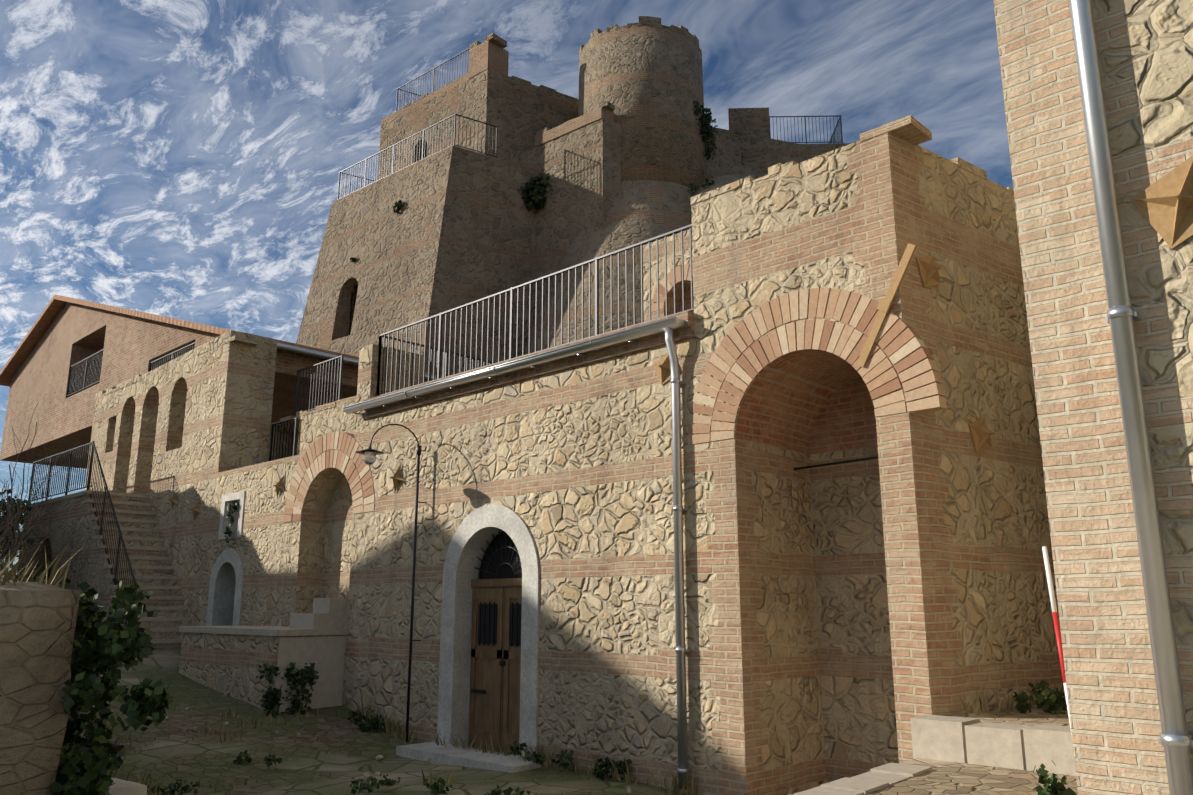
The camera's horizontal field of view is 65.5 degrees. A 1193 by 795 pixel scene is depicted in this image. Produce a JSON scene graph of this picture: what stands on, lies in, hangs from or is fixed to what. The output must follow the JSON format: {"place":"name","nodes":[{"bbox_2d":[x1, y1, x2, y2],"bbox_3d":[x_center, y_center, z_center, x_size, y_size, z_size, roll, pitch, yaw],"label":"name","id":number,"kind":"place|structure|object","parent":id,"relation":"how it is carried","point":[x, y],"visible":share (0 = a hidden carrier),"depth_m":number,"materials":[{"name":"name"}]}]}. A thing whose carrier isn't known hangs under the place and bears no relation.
{"place":"outdoors","nodes":[
{"label":"outdoors","id":0,"kind":"place"},
{"bbox_2d":[0,302,429,468],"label":"house wall","id":1,"kind":"structure","parent":0,"point":[131,346],"depth_m":25.55,"materials":[{"name":"paint"}]},
{"bbox_2d":[67,342,194,397],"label":"top floor railings","id":2,"kind":"object","parent":1,"relation":"on","point":[85,373],"visible":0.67,"depth_m":25.09,"materials":[{"name":"metal"}]},
{"bbox_2d":[0,295,441,386],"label":"house roof","id":3,"kind":"structure","parent":1,"relation":"on","point":[40,326],"depth_m":27.38,"materials":[{"name":"brown tile"}]},
{"bbox_2d":[277,343,440,380],"bbox_3d":[-3.745,-0.448,20.782,0.120,0.120,8.800,-12,-17,43],"label":"roof edge","id":4,"kind":"object","parent":3,"relation":"attached to","point":[312,352],"visible":0.15,"depth_m":18.79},
{"bbox_2d":[73,635,787,794],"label":"ground","id":5,"kind":"structure","parent":0,"point":[327,752],"depth_m":9.79,"materials":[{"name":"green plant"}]},
{"bbox_2d":[0,404,73,581],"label":"bare shrub","id":6,"kind":"object","parent":5,"relation":"on","point":[6,529],"visible":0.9,"depth_m":11.69,"materials":[{"name":"brown plant"}]},
{"bbox_2d":[0,580,80,794],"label":"stone planter","id":7,"kind":"object","parent":5,"relation":"on","point":[37,625],"visible":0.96,"depth_m":4.87,"materials":[{"name":"beige stone"}]},
{"bbox_2d":[16,495,83,589],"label":"wall","id":8,"kind":"structure","parent":5,"relation":"on","point":[65,516],"depth_m":18.34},
{"bbox_2d":[73,743,123,750],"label":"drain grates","id":9,"kind":"object","parent":5,"relation":"on","point":[117,746],"visible":0.19,"depth_m":9.45,"materials":[{"name":"metal"}]},
{"bbox_2d":[32,577,173,794],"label":"ivy","id":10,"kind":"object","parent":5,"relation":"on","point":[95,654],"visible":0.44,"depth_m":5.12,"materials":[{"name":"green plant"}]},
{"bbox_2d":[25,490,191,647],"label":"stairs","id":11,"kind":"structure","parent":5,"relation":"on","point":[150,560],"depth_m":16.73,"materials":[{"name":"stone"}]},
{"bbox_2d":[28,441,136,626],"bbox_3d":[-9.950,2.711,17.695,6.678,3.730,0.036,-12,-17,43],"label":"stair railing","id":12,"kind":"object","parent":11,"relation":"on","point":[71,451],"visible":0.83,"depth_m":17.72,"materials":[{"name":"metal"}]},
{"bbox_2d":[109,778,146,794],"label":"stone","id":13,"kind":"object","parent":5,"relation":"on","point":[121,787],"visible":0.42,"depth_m":5.86,"materials":[{"name":"beige stone"}]},
{"bbox_2d":[179,598,348,713],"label":"platform","id":14,"kind":"structure","parent":5,"relation":"on","point":[224,659],"depth_m":12.58,"materials":[{"name":"stone"}]},
{"bbox_2d":[275,636,345,712],"bbox_3d":[-3.741,3.708,12.137,0.006,1.120,0.960,-12,-17,43],"label":"wall panel","id":15,"kind":"object","parent":14,"relation":"attached to","point":[325,654],"visible":0.5,"depth_m":12.22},
{"bbox_2d":[355,424,425,741],"bbox_3d":[-2.534,2.208,11.252,0.350,3.856,1.035,-12,-17,43],"label":"street lamp","id":16,"kind":"object","parent":5,"relation":"on","point":[370,449],"visible":1,"depth_m":11.45,"materials":[{"name":"metal"}]},
{"bbox_2d":[363,452,376,464],"bbox_3d":[-2.772,0.728,11.334,0.166,0.196,0.170,-12,-17,43],"label":"lamp globe","id":17,"kind":"object","parent":16,"relation":"attached to","point":[369,458],"visible":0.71,"depth_m":11.27,"materials":[{"name":"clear glass"}]},
{"bbox_2d":[165,691,630,792],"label":"loose stones","id":18,"kind":"object","parent":5,"relation":"on","point":[366,775],"visible":0.54,"depth_m":10.25,"materials":[{"name":"grey stone"}]},
{"bbox_2d":[224,500,631,778],"bbox_3d":[-3.286,2.608,11.793,9.046,3.377,1.193,-12,-17,43],"label":"bush","id":19,"kind":"object","parent":5,"relation":"on","point":[269,696],"visible":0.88,"depth_m":11.70,"materials":[{"name":"green plant"}]},
{"bbox_2d":[0,534,1063,794],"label":"dry grass tufts","id":20,"kind":"object","parent":5,"relation":"on","point":[14,578],"visible":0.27,"depth_m":8.70,"materials":[{"name":"green plant"}]},
{"bbox_2d":[147,680,1076,794],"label":"street weeds","id":21,"kind":"object","parent":5,"relation":"on","point":[1055,700],"depth_m":7.40,"materials":[{"name":"green plant"}]},
{"bbox_2d":[0,0,1012,572],"label":"sky","id":22,"kind":"structure","parent":0,"point":[177,159],"materials":[{"name":"blue"}]},
{"bbox_3d":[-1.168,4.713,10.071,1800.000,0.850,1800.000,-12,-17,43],"label":"ground","id":23,"kind":"structure","parent":0,"visible":0},
{"bbox_2d":[84,330,705,794],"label":"wall","id":24,"kind":"structure","parent":23,"relation":"on","point":[572,468],"depth_m":11.35,"materials":[{"name":"beige stone"}]},
{"bbox_2d":[95,336,427,421],"bbox_3d":[-6.993,-0.125,17.846,11.558,1.548,1.298,-12,-17,43],"label":"coping","id":25,"kind":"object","parent":24,"relation":"on","point":[215,344],"depth_m":16.95,"materials":[{"name":"beige stone"}]},
{"bbox_2d":[268,401,355,460],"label":"wall","id":26,"kind":"structure","parent":24,"relation":"attached to","point":[312,428],"depth_m":15.99,"materials":[{"name":"beige stone"}]},
{"bbox_2d":[283,431,374,521],"bbox_3d":[-3.890,1.135,13.654,2.524,1.257,0.134,-12,-17,43],"label":"brick arch","id":27,"kind":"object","parent":24,"relation":"attached to","point":[348,444],"visible":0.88,"depth_m":13.61,"materials":[{"name":"beige brick"}]},
{"bbox_2d":[206,491,550,772],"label":"stone frames","id":28,"kind":"structure","parent":24,"relation":"attached to","point":[477,528],"depth_m":10.94,"materials":[{"name":"white stone"}]},
{"bbox_2d":[468,578,521,752],"bbox_3d":[-1.062,3.071,10.700,1.200,1.930,0.090,-12,-17,43],"label":"door","id":29,"kind":"structure","parent":28,"relation":"attached to","point":[494,710],"depth_m":10.76,"materials":[{"name":"brown wood"}]},
{"bbox_2d":[471,530,521,693],"bbox_3d":[-1.045,2.480,10.852,1.200,1.910,0.160,-12,-17,43],"label":"door ironwork","id":30,"kind":"object","parent":28,"relation":"attached to","point":[501,559],"depth_m":11.00,"materials":[{"name":"metal"}]},
{"bbox_2d":[269,224,693,460],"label":"railings","id":31,"kind":"object","parent":24,"relation":"on","point":[445,371],"visible":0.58,"depth_m":11.62,"materials":[{"name":"metal"}]},
{"bbox_2d":[363,311,693,417],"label":"cornice","id":32,"kind":"structure","parent":24,"relation":"attached to","point":[685,331],"depth_m":10.55,"materials":[{"name":"brick"}]},
{"bbox_2d":[168,156,1192,519],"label":"anchor plates","id":33,"kind":"object","parent":24,"relation":"attached to","point":[1164,204],"visible":0.94,"depth_m":4.69,"materials":[{"name":"orange metal"}]},
{"bbox_2d":[343,0,1192,794],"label":"gutter pipes","id":34,"kind":"object","parent":24,"relation":"attached to","point":[1175,738],"visible":1,"depth_m":4.64,"materials":[{"name":"metal"}]},
{"bbox_2d":[353,311,1192,746],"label":"pipe brackets","id":35,"kind":"object","parent":34,"relation":"attached to","point":[1137,317],"visible":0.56,"depth_m":8.85,"materials":[{"name":"metal"}]},
{"bbox_2d":[691,132,1064,794],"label":"gate tower","id":36,"kind":"structure","parent":23,"relation":"on","point":[856,616],"depth_m":8.37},
{"bbox_2d":[643,229,692,321],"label":"terrace wall","id":37,"kind":"structure","parent":36,"relation":"on","point":[678,255],"depth_m":13.72,"materials":[{"name":"beige stone"}]},
{"bbox_2d":[651,264,692,311],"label":"brick arch","id":38,"kind":"structure","parent":37,"relation":"attached to","point":[662,299],"depth_m":13.57,"materials":[{"name":"beige brick"}]},
{"bbox_2d":[676,287,693,312],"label":"dark terrace arch","id":39,"kind":"structure","parent":37,"relation":"attached to","point":[687,299],"depth_m":13.67,"materials":[{"name":"red brick"}]},
{"bbox_2d":[736,350,877,454],"bbox_3d":[2.250,0.033,8.673,1.412,0.706,1.276,-12,-17,43],"label":"arch vault","id":40,"kind":"object","parent":36,"relation":"attached to","point":[809,402],"visible":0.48,"depth_m":9.13,"materials":[{"name":"brown brick"}]},
{"bbox_2d":[687,288,946,444],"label":"brick arch","id":41,"kind":"structure","parent":36,"relation":"attached to","point":[923,385],"depth_m":8.16,"materials":[{"name":"beige brick"}]},
{"bbox_2d":[794,456,877,469],"bbox_3d":[2.488,0.593,8.799,1.460,0.051,0.024,-12,-17,43],"label":"tie rod","id":42,"kind":"object","parent":36,"relation":"attached to","point":[840,462],"visible":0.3,"depth_m":8.95,"materials":[{"name":"metal"}]},
{"bbox_2d":[690,115,1013,204],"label":"coping stones","id":43,"kind":"object","parent":36,"relation":"on","point":[911,129],"visible":0.27,"depth_m":8.17,"materials":[{"name":"beige stone"}]},
{"bbox_2d":[864,705,1077,794],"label":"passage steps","id":44,"kind":"structure","parent":23,"relation":"on","point":[941,777],"depth_m":5.87,"materials":[{"name":"stone"}]},
{"bbox_2d":[788,715,1075,794],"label":"kerb stones","id":45,"kind":"object","parent":44,"relation":"on","point":[936,737],"visible":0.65,"depth_m":6.18,"materials":[{"name":"beige stone"}]},
{"bbox_2d":[1042,546,1071,735],"bbox_3d":[2.569,1.563,5.077,0.027,1.508,0.477,-4,-13,16],"label":"survey pole","id":46,"kind":"object","parent":44,"relation":"on","point":[1052,600],"visible":0.58,"depth_m":5.24,"materials":[{"name":"red"}]},
{"bbox_2d":[993,0,1192,794],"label":"brick pillar","id":47,"kind":"structure","parent":23,"relation":"on","point":[1145,51],"depth_m":4.69,"materials":[{"name":"beige brick"}]},
{"bbox_3d":[-15.485,2.731,16.830,6.892,6.289,7.285,-12,-17,43],"label":"ruin rock","id":48,"kind":"object","parent":23,"relation":"on","visible":0},
{"bbox_2d":[0,489,35,581],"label":"shrub","id":49,"kind":"object","parent":48,"relation":"attached to","point":[4,508],"visible":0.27,"depth_m":15.75,"materials":[{"name":"green plant"}]},
{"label":"hill mass","id":50,"kind":"structure","parent":0,"visible":0},
{"bbox_2d":[296,145,535,375],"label":"keep","id":51,"kind":"structure","parent":50,"relation":"on","point":[459,230],"depth_m":26.55,"materials":[{"name":"beige stone"}]},
{"bbox_2d":[349,285,357,334],"bbox_3d":[-6.993,-2.547,28.230,1.050,2.200,0.560,-11,-16,39],"label":"keep grille","id":52,"kind":"object","parent":51,"relation":"on","point":[351,305],"visible":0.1,"depth_m":28.30,"materials":[{"name":"metal"}]},
{"bbox_2d":[337,48,497,199],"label":"keep railings","id":53,"kind":"object","parent":51,"relation":"on","point":[364,178],"visible":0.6,"depth_m":28.82,"materials":[{"name":"grey metal"}]},
{"bbox_2d":[378,69,578,175],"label":"keep","id":54,"kind":"structure","parent":51,"relation":"on","point":[519,113],"depth_m":28.97,"materials":[{"name":"beige stone"}]},
{"bbox_2d":[377,39,508,179],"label":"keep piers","id":55,"kind":"structure","parent":54,"relation":"on","point":[487,54],"depth_m":28.90,"materials":[{"name":"beige stone"}]},
{"bbox_2d":[403,33,614,135],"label":"coping stones","id":56,"kind":"object","parent":54,"relation":"on","point":[497,40],"visible":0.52,"depth_m":28.71,"materials":[{"name":"beige stone"}]},
{"bbox_2d":[524,25,706,354],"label":"round tower","id":57,"kind":"structure","parent":50,"relation":"on","point":[646,81],"depth_m":26.39,"materials":[{"name":"beige stone"}]},
{"bbox_2d":[579,16,701,60],"bbox_3d":[1.378,-10.634,29.122,3.844,0.369,3.844,-12,-17,43],"label":"battlement","id":58,"kind":"object","parent":57,"relation":"on","point":[648,21],"visible":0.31,"depth_m":27.50,"materials":[{"name":"beige stone"}]},
{"bbox_2d":[518,118,764,312],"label":"wall","id":59,"kind":"structure","parent":50,"relation":"on","point":[581,166],"depth_m":26.63,"materials":[{"name":"beige stone"}]},
{"bbox_2d":[350,101,718,261],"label":"climbing plants","id":60,"kind":"object","parent":59,"relation":"attached to","point":[535,189],"visible":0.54,"depth_m":27.30,"materials":[{"name":"green plant"}]},
{"bbox_2d":[535,107,613,146],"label":"parapet wall","id":61,"kind":"structure","parent":59,"relation":"on","point":[597,114],"depth_m":26.95,"materials":[{"name":"beige stone"}]},
{"bbox_2d":[691,173,767,228],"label":"hill talus","id":62,"kind":"structure","parent":50,"relation":"on","point":[721,180],"depth_m":26.89,"materials":[{"name":"beige stone"}]},
{"bbox_2d":[706,108,850,172],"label":"ruined keep walls","id":63,"kind":"structure","parent":50,"relation":"on","point":[745,139],"depth_m":29.76,"materials":[{"name":"beige stone"}]},
{"bbox_2d":[769,115,842,143],"bbox_3d":[8.058,-9.275,33.422,1.895,1.110,3.695,-12,-17,43],"label":"railing","id":64,"kind":"object","parent":63,"relation":"on","point":[839,126],"visible":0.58,"depth_m":32.79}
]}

